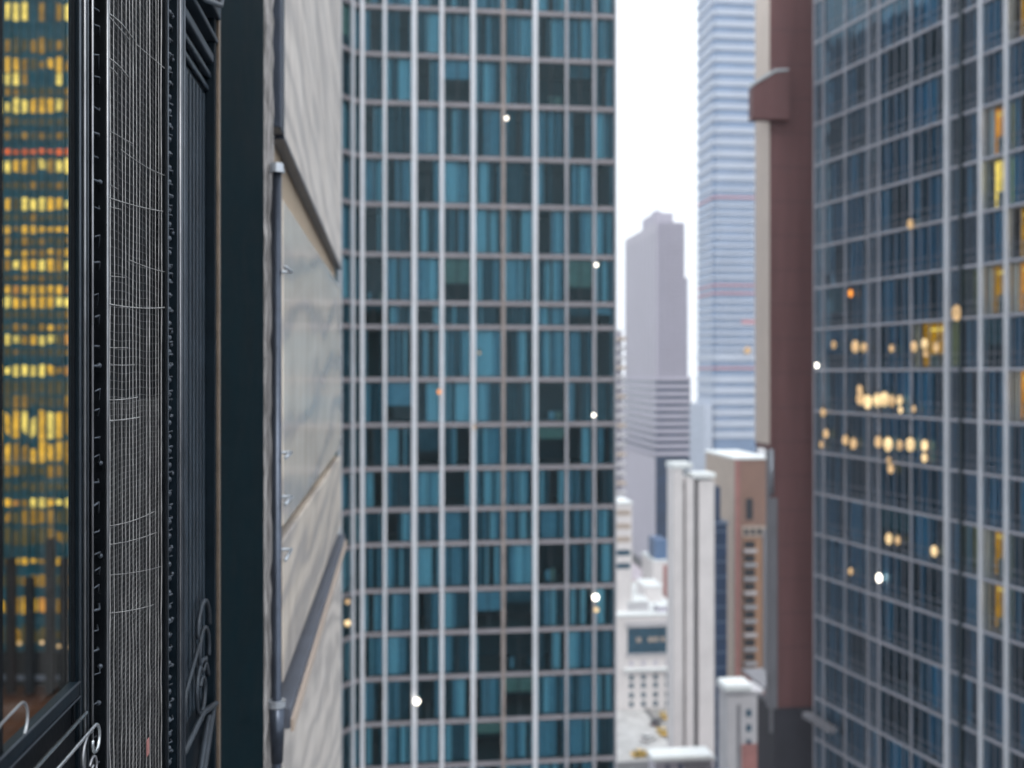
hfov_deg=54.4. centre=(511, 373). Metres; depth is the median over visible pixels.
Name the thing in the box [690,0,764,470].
skyscraper
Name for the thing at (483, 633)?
window
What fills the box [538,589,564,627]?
window
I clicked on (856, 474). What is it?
window
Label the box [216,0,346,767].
stone building
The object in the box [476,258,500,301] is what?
window
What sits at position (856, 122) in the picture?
window
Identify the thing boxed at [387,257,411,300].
window
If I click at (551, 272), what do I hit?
window
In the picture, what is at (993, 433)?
window
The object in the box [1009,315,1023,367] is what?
window
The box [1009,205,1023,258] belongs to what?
window
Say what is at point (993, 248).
window
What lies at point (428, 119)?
window
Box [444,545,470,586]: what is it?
window
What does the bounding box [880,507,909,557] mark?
window
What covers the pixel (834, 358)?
window
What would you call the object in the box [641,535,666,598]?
red white building
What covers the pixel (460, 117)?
window
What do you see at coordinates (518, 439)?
window
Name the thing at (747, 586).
window
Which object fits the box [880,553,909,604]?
window
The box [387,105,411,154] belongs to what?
window
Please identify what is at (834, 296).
window
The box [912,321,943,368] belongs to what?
window
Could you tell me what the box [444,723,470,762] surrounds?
window
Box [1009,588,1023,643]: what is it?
window
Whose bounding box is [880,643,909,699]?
window
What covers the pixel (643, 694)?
window
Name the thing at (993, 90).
window
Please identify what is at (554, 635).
window
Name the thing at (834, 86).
smaller windows
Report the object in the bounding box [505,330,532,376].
window
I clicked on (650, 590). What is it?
rooftop unit
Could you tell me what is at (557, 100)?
window
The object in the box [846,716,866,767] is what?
window
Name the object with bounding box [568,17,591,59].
window
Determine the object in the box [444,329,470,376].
window
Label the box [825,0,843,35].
window
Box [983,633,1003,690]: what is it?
window
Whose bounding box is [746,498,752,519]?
window
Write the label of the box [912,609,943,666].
window
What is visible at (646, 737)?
car
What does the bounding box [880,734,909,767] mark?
window
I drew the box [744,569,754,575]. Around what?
window
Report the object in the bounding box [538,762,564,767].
window
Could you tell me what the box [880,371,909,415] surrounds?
window
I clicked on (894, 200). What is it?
window
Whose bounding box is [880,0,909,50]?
window
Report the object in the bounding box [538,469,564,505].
window
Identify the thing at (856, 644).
window
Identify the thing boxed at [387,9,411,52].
window
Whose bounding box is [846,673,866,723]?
window
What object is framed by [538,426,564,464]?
window
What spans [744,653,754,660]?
window
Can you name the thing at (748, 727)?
window
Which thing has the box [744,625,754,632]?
window
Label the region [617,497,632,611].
block
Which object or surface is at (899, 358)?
window
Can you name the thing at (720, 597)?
navy building
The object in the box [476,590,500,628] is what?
window
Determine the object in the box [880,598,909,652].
window
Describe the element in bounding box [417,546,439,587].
window
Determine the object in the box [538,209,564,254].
window
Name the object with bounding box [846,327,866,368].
window
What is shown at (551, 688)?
window
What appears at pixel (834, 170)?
window
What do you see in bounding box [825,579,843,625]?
window
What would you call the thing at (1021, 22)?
window
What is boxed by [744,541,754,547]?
window
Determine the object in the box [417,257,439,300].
window
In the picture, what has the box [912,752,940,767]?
window
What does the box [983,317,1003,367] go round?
window
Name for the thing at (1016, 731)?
window
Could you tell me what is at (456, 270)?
window
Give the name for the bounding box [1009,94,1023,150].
window
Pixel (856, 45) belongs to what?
window
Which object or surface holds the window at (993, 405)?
in the office tower at (918, 383)
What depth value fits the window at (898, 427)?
70.41 m
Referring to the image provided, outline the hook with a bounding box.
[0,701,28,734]
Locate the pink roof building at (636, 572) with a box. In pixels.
[632,562,641,580]
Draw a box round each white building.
[617,581,666,709]
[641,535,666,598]
[666,461,715,754]
[716,677,763,767]
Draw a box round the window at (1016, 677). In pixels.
[1009,642,1023,698]
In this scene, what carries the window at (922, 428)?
in the office tower at (918, 383)
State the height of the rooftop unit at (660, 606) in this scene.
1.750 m
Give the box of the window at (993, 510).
[983,476,1003,528]
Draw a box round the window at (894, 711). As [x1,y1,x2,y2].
[880,689,909,747]
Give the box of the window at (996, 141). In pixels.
[983,101,1003,157]
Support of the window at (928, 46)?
in the office tower at (918, 383)
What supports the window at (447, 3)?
in the glass tower at (476, 277)
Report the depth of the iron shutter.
5.15 m
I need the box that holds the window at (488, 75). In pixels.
[476,60,500,103]
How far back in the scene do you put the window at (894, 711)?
70.41 m
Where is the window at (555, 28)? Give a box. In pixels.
[538,16,564,58]
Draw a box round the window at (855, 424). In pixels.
[846,414,866,457]
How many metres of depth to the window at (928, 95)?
67.15 m
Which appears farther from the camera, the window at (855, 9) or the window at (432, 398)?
the window at (855, 9)
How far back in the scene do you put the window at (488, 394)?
70.60 m
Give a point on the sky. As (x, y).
(657, 69)
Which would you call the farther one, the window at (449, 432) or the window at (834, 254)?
the window at (834, 254)
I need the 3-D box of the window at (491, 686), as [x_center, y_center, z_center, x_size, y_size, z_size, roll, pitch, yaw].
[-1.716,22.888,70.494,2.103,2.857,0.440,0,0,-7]
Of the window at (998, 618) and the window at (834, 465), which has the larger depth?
the window at (834, 465)
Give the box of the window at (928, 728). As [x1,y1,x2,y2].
[912,704,943,765]
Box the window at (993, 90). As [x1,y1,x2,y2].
[983,47,1003,104]
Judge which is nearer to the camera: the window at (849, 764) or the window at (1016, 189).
the window at (1016, 189)
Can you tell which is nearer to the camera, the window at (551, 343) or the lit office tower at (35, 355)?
the window at (551, 343)
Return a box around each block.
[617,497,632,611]
[704,450,765,676]
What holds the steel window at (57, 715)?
attached to the iron grille
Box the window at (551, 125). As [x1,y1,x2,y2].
[538,109,564,158]
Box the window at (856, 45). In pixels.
[846,16,866,66]
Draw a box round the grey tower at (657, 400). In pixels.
[622,211,691,558]
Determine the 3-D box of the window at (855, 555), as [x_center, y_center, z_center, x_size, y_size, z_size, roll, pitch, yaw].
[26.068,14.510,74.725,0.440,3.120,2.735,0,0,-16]
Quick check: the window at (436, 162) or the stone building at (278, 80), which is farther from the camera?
the window at (436, 162)
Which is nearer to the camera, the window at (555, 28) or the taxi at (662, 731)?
the window at (555, 28)
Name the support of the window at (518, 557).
in the glass tower at (476, 277)
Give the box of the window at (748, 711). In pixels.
[746,709,750,716]
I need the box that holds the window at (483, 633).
[476,633,500,673]
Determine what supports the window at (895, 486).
in the office tower at (918, 383)
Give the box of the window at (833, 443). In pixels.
[825,413,843,454]
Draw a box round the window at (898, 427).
[880,416,909,462]
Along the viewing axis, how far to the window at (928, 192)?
67.15 m
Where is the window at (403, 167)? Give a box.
[387,158,411,202]
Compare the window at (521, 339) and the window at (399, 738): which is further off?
the window at (521, 339)
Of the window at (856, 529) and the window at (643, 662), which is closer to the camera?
the window at (856, 529)
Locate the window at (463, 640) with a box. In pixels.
[444,634,470,674]
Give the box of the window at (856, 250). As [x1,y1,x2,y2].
[846,238,866,282]
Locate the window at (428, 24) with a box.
[417,10,439,53]
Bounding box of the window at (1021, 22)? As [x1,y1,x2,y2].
[1009,0,1023,41]
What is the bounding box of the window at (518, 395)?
[505,382,532,421]
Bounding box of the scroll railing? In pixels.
[33,710,100,767]
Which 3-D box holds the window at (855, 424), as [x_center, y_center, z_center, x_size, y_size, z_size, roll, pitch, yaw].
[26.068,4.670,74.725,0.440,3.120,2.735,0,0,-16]
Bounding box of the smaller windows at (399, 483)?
[335,0,613,767]
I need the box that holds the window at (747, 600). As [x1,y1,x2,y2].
[744,597,754,604]
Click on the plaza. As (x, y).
(633, 726)
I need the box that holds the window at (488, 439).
[476,427,500,465]
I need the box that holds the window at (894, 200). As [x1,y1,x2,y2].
[880,181,909,232]
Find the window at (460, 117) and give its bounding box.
[444,107,470,155]
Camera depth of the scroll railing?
3.02 m
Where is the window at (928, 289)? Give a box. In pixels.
[912,271,943,320]
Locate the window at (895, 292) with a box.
[880,276,909,322]
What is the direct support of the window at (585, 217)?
in the glass tower at (476, 277)
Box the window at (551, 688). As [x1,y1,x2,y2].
[538,675,564,715]
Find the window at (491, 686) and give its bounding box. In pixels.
[476,677,500,717]
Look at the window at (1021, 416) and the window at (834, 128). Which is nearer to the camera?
the window at (1021, 416)
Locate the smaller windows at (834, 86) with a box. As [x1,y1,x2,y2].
[815,0,992,767]
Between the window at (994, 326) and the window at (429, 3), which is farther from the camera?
the window at (429, 3)
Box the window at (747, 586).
[744,583,754,589]
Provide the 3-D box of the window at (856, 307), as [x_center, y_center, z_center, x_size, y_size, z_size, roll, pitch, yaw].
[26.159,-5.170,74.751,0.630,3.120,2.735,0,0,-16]
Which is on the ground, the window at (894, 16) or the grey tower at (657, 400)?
the grey tower at (657, 400)
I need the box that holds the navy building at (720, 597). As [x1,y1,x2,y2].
[714,485,728,767]
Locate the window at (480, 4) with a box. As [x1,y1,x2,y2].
[476,0,500,9]
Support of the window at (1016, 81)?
in the office tower at (918, 383)
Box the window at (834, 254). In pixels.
[825,243,843,285]
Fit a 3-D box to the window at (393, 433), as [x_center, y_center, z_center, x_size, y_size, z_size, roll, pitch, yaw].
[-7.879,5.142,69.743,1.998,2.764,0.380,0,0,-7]
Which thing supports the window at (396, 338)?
in the glass tower at (476, 277)
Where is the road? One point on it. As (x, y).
(639, 764)
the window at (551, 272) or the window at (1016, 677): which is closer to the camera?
the window at (1016, 677)
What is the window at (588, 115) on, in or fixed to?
in the glass tower at (476, 277)
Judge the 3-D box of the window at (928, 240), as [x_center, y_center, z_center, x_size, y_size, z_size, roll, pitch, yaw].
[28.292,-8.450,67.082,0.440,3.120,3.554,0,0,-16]
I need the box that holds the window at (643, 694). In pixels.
[641,692,645,697]
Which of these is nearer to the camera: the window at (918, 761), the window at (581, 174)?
the window at (918, 761)
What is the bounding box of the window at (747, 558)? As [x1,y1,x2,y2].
[744,555,754,561]
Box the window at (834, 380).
[825,371,843,411]
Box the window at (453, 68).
[444,59,470,102]
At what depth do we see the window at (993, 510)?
61.35 m
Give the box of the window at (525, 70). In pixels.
[505,61,532,104]
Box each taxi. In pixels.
[630,749,648,757]
[656,727,666,735]
[659,712,666,719]
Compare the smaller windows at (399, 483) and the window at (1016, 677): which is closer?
the window at (1016, 677)
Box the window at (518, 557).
[505,544,532,585]
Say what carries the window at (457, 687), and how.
in the glass tower at (476, 277)
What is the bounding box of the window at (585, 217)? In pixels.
[568,210,591,254]
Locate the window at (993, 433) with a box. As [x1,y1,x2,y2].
[983,423,1003,475]
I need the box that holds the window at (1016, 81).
[1009,39,1023,95]
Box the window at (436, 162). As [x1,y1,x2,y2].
[417,159,439,202]
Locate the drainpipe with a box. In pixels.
[268,162,292,767]
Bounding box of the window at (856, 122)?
[846,105,866,153]
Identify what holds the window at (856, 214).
in the office tower at (918, 383)
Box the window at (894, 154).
[880,134,909,186]
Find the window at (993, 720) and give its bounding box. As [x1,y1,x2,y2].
[983,686,1003,744]
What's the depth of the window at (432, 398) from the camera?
70.15 m
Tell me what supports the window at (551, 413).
in the glass tower at (476, 277)
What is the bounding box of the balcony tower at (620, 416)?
[617,329,625,496]
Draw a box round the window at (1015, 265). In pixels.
[1009,260,1023,313]
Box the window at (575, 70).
[568,63,591,106]
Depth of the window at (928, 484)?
67.15 m
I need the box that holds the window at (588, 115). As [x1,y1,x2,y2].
[568,110,591,158]
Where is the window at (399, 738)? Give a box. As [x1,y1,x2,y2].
[387,725,411,765]
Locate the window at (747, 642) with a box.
[744,639,754,646]
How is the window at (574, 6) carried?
in the glass tower at (476, 277)
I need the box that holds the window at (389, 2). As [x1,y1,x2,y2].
[387,0,411,5]
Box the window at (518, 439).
[505,426,532,465]
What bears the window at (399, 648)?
in the glass tower at (476, 277)
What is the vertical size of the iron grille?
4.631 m
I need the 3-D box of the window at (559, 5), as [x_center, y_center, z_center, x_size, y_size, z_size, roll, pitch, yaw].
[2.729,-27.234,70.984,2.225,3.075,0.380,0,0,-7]
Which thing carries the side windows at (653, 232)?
in the grey tower at (657, 400)
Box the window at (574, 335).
[568,330,591,376]
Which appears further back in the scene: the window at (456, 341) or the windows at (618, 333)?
the windows at (618, 333)
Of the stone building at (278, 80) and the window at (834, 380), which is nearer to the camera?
the stone building at (278, 80)
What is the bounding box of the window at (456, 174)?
[444,160,470,203]
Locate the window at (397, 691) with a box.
[387,680,411,721]
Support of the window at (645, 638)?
in the white building at (641, 659)
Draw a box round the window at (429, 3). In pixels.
[417,0,439,6]
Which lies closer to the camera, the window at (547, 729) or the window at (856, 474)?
the window at (547, 729)
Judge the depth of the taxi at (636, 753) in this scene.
233.11 m
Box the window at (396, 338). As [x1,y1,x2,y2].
[387,329,411,377]
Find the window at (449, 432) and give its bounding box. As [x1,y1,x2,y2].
[444,427,470,465]
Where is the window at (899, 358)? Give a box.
[880,324,915,368]
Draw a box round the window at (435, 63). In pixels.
[417,58,439,101]
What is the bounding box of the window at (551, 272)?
[538,259,564,301]
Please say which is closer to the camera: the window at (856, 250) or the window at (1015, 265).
the window at (1015, 265)
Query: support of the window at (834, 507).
in the office tower at (918, 383)
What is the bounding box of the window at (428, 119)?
[417,106,439,154]
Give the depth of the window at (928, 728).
67.15 m
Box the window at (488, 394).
[476,382,500,422]
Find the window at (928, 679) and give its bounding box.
[912,657,943,715]
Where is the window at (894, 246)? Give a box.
[880,229,909,277]
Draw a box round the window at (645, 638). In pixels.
[626,621,666,656]
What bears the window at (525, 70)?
in the glass tower at (476, 277)
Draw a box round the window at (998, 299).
[983,263,1019,315]
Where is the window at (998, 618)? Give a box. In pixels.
[983,581,1003,636]
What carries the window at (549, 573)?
in the glass tower at (476, 277)
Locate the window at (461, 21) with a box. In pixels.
[444,12,470,54]
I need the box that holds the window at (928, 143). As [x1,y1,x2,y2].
[912,122,943,177]
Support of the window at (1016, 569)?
in the office tower at (918, 383)
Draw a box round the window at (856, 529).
[846,500,866,545]
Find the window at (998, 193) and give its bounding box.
[983,155,1003,209]
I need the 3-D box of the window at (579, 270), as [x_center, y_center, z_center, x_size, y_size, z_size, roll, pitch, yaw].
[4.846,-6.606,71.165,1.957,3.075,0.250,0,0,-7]
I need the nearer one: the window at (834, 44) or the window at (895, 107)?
the window at (895, 107)
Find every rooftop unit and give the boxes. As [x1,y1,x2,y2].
[626,594,649,610]
[636,578,662,601]
[653,602,666,611]
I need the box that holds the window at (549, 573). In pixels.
[538,543,564,584]
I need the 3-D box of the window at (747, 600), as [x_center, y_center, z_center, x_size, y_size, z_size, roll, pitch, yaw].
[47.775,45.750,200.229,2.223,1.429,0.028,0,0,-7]
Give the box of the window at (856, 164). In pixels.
[846,149,866,196]
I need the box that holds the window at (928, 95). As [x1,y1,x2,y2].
[912,72,943,129]
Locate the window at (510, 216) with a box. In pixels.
[505,209,532,253]
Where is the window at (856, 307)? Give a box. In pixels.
[846,282,866,325]
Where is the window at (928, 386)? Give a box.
[912,371,943,417]
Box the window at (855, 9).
[846,0,866,23]
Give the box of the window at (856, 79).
[846,60,866,110]
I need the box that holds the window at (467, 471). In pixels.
[444,470,470,506]
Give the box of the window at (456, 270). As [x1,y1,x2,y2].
[444,257,470,300]
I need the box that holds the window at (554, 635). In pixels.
[538,631,564,670]
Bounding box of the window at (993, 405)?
[983,371,1011,421]
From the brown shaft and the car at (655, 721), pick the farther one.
the car at (655, 721)
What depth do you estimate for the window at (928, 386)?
67.15 m
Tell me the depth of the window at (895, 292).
70.41 m
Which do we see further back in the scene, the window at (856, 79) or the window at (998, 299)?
the window at (856, 79)
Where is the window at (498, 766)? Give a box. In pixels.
[476,765,500,767]
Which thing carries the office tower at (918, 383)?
on the road
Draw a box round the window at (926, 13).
[912,0,943,34]
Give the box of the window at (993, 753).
[984,739,1003,767]
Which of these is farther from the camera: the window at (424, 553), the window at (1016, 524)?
the window at (424, 553)
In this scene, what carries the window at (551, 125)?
in the glass tower at (476, 277)
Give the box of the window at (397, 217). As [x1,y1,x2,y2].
[387,207,411,252]
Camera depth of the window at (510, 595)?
70.76 m
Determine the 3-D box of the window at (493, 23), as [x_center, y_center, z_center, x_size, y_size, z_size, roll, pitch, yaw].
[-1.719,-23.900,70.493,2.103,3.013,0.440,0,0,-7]
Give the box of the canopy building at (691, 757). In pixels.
[647,746,715,767]
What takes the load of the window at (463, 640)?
in the glass tower at (476, 277)
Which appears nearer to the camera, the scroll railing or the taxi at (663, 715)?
the scroll railing
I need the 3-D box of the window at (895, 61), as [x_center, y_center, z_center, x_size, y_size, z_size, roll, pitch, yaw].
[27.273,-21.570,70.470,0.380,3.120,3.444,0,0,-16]
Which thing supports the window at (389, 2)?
in the glass tower at (476, 277)
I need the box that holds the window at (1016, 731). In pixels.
[1009,696,1023,753]
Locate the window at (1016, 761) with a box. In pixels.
[1010,751,1023,767]
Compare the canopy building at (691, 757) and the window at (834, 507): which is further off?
the canopy building at (691, 757)
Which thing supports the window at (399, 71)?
in the glass tower at (476, 277)
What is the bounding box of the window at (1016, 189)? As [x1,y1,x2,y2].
[1009,150,1023,204]
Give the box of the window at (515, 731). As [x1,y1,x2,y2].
[505,720,532,760]
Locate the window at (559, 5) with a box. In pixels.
[538,0,564,11]
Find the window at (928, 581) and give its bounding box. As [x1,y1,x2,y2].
[912,561,943,616]
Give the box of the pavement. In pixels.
[647,708,666,729]
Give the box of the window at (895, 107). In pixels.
[880,87,909,141]
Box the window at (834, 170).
[825,157,843,202]
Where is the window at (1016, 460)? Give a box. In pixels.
[1009,425,1023,477]
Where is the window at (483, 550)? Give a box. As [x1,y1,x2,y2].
[476,545,500,586]
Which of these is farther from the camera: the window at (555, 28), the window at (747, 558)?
the window at (747, 558)
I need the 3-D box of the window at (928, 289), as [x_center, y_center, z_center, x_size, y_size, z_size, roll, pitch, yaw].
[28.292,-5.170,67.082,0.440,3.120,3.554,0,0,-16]
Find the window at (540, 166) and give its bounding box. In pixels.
[538,162,564,205]
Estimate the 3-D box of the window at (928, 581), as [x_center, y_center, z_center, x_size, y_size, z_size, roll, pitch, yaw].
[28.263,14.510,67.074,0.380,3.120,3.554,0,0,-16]
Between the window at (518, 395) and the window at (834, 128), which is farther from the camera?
the window at (834, 128)
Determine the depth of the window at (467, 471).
70.45 m
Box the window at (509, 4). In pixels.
[505,0,532,10]
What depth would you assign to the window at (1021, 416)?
59.96 m
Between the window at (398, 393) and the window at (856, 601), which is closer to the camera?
the window at (398, 393)
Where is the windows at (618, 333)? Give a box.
[617,332,620,496]
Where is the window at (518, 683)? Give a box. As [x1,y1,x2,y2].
[505,676,532,716]
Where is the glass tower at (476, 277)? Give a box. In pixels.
[335,0,616,767]
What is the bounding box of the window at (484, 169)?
[476,161,500,204]
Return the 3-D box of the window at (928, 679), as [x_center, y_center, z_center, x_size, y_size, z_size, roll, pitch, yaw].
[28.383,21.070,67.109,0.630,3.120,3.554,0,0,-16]
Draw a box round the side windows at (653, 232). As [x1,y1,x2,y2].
[627,232,653,376]
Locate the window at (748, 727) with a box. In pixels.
[746,724,750,731]
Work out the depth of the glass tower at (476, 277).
70.64 m
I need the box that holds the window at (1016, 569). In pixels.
[1009,533,1023,588]
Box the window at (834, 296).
[825,285,843,327]
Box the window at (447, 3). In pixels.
[444,0,469,7]
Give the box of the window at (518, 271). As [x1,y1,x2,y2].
[505,258,532,301]
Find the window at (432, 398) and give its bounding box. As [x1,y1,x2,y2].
[417,382,439,422]
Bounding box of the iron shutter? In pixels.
[181,0,223,767]
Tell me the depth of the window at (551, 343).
71.17 m
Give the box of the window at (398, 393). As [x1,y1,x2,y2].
[387,382,411,422]
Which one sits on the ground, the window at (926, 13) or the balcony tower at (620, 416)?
the balcony tower at (620, 416)
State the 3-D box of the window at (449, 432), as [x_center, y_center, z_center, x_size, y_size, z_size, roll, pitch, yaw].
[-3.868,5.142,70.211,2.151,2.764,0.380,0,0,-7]
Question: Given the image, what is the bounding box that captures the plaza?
[617,709,666,761]
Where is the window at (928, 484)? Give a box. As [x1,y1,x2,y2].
[912,466,943,516]
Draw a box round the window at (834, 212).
[825,200,843,243]
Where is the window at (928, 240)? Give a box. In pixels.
[912,222,943,272]
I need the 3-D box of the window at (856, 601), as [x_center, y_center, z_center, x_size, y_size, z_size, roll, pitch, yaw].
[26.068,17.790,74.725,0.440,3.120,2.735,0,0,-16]
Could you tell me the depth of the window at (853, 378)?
75.01 m
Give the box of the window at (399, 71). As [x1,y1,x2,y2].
[387,57,411,100]
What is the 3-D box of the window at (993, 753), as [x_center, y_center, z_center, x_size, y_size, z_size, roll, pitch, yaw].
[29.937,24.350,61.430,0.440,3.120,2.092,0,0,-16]
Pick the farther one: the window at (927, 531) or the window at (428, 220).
the window at (428, 220)
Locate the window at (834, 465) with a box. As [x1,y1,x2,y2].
[825,454,843,496]
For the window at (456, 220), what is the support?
in the glass tower at (476, 277)
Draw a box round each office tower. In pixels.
[3,0,67,743]
[802,0,1023,767]
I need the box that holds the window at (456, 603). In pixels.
[444,591,470,629]
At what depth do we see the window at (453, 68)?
70.24 m
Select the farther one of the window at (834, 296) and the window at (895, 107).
the window at (834, 296)
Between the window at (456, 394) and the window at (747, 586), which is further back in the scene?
the window at (747, 586)
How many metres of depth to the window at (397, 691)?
69.93 m
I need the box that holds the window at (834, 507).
[825,496,843,539]
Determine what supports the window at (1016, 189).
in the office tower at (918, 383)
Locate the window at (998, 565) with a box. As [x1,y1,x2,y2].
[983,528,1003,582]
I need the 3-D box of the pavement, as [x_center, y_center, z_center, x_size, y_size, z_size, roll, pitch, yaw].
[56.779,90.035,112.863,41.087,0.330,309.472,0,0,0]
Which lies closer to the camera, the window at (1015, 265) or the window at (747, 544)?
the window at (1015, 265)
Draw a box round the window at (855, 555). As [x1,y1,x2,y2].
[846,543,866,590]
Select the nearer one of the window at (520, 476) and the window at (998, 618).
the window at (998, 618)
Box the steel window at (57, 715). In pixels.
[0,0,93,767]
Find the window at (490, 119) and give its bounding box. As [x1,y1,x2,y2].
[476,108,500,156]
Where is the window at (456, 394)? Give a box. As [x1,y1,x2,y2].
[444,382,470,422]
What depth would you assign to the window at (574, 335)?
71.38 m
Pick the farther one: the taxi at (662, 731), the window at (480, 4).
the taxi at (662, 731)
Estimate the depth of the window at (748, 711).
150.30 m
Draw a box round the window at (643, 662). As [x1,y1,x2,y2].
[641,660,645,665]
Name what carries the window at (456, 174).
in the glass tower at (476, 277)
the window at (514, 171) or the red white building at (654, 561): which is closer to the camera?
the window at (514, 171)
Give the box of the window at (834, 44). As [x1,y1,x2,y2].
[825,29,843,77]
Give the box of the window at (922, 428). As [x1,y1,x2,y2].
[912,418,943,467]
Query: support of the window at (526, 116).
in the glass tower at (476, 277)
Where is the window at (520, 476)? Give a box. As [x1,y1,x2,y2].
[505,469,532,505]
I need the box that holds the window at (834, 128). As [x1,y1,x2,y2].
[825,114,843,160]
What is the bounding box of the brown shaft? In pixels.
[747,0,812,767]
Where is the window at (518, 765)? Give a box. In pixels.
[505,764,532,767]
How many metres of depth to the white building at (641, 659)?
266.78 m
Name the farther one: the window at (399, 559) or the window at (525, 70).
the window at (525, 70)
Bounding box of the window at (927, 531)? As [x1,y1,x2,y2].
[912,514,943,566]
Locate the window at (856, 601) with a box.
[846,586,866,634]
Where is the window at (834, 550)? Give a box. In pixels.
[825,538,843,582]
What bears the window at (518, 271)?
in the glass tower at (476, 277)
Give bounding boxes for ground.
[622,439,765,708]
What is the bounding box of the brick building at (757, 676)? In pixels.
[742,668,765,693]
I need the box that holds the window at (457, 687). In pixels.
[444,678,470,719]
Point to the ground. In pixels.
(637, 560)
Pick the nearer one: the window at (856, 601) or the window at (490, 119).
the window at (490, 119)
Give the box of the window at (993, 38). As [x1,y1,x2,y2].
[983,0,1011,51]
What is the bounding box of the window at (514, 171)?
[505,161,532,204]
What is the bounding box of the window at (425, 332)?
[417,329,439,376]
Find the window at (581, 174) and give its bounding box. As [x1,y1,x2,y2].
[568,163,591,205]
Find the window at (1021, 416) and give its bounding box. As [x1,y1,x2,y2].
[1009,370,1023,422]
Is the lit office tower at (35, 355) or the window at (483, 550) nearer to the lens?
the window at (483, 550)
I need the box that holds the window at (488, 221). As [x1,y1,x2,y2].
[476,208,500,253]
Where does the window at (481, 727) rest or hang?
in the glass tower at (476, 277)
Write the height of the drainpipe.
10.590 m
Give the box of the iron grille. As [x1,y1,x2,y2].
[89,0,180,767]
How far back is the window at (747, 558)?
200.19 m
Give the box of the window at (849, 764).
[846,759,860,767]
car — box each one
[640,733,655,742]
[650,718,661,726]
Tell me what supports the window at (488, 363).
in the glass tower at (476, 277)
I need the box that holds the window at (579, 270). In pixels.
[568,259,591,301]
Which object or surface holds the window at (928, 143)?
in the office tower at (918, 383)
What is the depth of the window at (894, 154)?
70.41 m
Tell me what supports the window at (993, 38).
in the office tower at (918, 383)
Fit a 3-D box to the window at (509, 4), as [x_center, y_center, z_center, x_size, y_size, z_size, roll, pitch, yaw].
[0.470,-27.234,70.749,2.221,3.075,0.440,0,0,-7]
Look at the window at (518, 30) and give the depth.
70.86 m
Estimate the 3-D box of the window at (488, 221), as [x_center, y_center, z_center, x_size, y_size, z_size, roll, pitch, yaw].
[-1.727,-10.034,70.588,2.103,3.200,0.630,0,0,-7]
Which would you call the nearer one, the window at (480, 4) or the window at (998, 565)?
the window at (998, 565)
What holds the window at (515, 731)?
in the glass tower at (476, 277)
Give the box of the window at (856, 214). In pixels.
[846,193,866,239]
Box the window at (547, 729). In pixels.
[538,719,564,758]
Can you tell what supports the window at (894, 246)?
in the office tower at (918, 383)
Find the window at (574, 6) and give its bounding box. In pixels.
[568,0,591,13]
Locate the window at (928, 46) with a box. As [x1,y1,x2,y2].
[912,23,943,81]
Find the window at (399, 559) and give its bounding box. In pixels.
[387,547,411,588]
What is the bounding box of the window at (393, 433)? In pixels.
[387,427,411,466]
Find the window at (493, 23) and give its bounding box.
[476,13,500,55]
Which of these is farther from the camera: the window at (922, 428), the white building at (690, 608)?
the white building at (690, 608)
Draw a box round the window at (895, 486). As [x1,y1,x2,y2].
[880,462,909,510]
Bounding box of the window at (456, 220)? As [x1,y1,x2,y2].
[444,208,470,253]
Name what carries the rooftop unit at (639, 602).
on the white building at (641, 659)
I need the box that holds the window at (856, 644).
[846,630,866,679]
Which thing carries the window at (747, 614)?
in the brown block at (740, 479)
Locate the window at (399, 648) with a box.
[387,636,411,676]
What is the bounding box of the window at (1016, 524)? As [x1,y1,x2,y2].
[1009,479,1023,532]
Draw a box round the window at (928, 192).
[912,172,943,224]
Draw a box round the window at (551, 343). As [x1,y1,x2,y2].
[538,330,564,376]
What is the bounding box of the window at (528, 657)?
[505,632,532,672]
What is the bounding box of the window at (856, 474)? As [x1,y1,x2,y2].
[846,457,866,501]
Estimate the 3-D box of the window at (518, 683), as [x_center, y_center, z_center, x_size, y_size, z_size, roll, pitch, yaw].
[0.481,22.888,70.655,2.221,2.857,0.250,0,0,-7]
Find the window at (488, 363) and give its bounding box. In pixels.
[476,329,500,376]
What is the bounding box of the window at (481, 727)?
[476,722,500,761]
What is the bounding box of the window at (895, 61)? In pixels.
[880,39,909,95]
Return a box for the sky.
[617,0,697,432]
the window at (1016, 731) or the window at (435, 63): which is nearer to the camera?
the window at (1016, 731)
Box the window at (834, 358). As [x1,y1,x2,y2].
[825,328,843,368]
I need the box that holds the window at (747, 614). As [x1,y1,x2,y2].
[744,611,754,618]
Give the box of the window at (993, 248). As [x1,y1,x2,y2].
[983,209,1011,262]
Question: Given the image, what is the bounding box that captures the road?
[617,709,666,767]
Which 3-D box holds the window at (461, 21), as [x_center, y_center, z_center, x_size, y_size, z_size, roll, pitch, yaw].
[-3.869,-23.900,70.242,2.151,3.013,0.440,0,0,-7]
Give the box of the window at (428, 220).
[417,207,439,252]
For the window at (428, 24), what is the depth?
70.10 m
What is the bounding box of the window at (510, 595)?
[505,589,532,628]
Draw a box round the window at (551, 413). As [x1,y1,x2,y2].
[538,381,564,421]
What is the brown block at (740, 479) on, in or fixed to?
on the ground
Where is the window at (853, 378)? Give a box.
[846,371,866,412]
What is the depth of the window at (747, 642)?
200.19 m
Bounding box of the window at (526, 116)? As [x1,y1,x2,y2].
[505,108,532,157]
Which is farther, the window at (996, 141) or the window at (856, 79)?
the window at (856, 79)
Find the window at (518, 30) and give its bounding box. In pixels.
[505,14,532,57]
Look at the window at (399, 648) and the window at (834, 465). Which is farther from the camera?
the window at (834, 465)
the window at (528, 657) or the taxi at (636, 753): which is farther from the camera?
the taxi at (636, 753)
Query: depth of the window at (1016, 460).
59.65 m
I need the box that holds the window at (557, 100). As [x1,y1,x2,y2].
[538,62,564,105]

